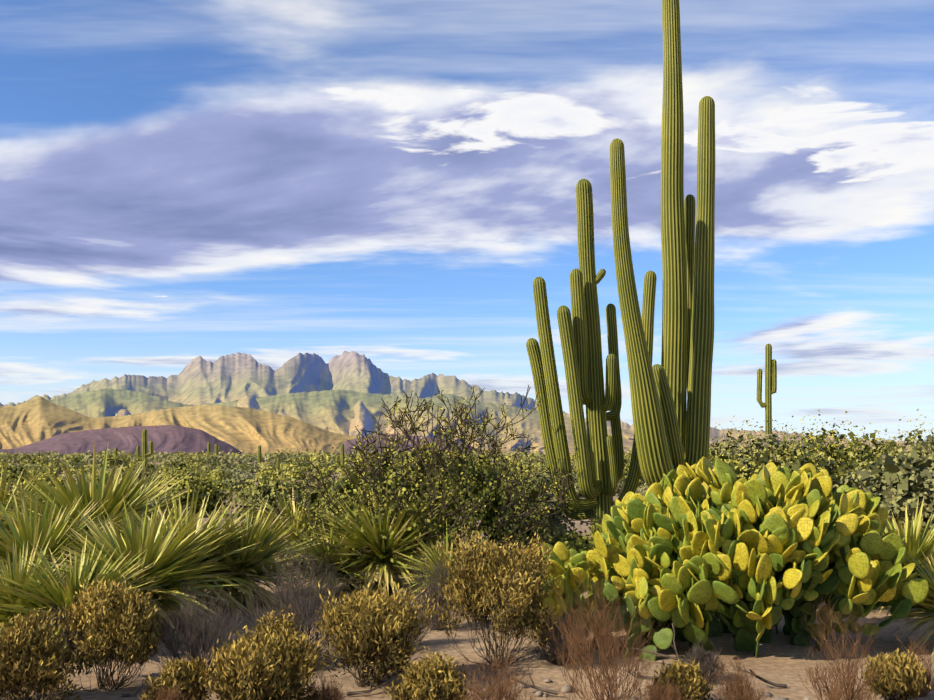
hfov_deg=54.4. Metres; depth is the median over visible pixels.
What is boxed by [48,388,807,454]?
foothills
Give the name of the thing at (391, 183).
sky
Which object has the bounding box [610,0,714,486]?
tall saguaro
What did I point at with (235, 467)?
scattered shrubs
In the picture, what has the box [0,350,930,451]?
four peaks mountain
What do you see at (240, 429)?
mountain foothills
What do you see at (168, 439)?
hills
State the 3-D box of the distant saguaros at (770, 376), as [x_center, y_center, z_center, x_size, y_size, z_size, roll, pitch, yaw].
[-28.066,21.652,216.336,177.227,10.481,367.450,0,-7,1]
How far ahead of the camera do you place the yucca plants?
9.43 m
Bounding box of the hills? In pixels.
[0,425,480,454]
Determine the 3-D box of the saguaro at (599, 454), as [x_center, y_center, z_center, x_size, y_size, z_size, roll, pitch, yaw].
[1.800,0.234,12.741,1.898,5.448,0.962,0,-7,1]
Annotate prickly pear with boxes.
[525,531,672,660]
[581,457,928,657]
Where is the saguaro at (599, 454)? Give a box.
[526,179,656,539]
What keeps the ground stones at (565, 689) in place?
on the desert ground at (779, 659)
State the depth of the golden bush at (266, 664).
6.16 m
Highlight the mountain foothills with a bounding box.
[0,396,520,453]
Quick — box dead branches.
[121,620,787,696]
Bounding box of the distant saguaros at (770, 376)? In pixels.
[33,344,896,501]
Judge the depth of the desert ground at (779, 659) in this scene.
7.26 m
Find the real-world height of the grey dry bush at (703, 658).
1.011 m
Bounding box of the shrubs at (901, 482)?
[0,409,933,564]
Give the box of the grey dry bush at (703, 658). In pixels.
[35,535,727,683]
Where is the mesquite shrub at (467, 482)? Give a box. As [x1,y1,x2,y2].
[230,384,601,592]
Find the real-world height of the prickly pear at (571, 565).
1.058 m
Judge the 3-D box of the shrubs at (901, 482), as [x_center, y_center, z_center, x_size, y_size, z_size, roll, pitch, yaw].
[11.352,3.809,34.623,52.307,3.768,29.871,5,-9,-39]
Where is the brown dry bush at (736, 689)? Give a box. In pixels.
[144,565,933,699]
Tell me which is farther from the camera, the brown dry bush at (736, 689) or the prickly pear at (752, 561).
the prickly pear at (752, 561)
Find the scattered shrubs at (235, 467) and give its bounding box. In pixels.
[0,422,899,514]
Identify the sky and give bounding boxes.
[0,0,933,441]
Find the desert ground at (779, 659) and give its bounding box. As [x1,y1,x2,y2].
[1,460,933,699]
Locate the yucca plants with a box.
[0,439,933,663]
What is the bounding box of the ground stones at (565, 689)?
[30,615,933,699]
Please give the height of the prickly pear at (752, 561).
1.648 m
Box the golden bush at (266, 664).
[0,524,933,699]
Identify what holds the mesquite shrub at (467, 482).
on the desert ground at (779, 659)

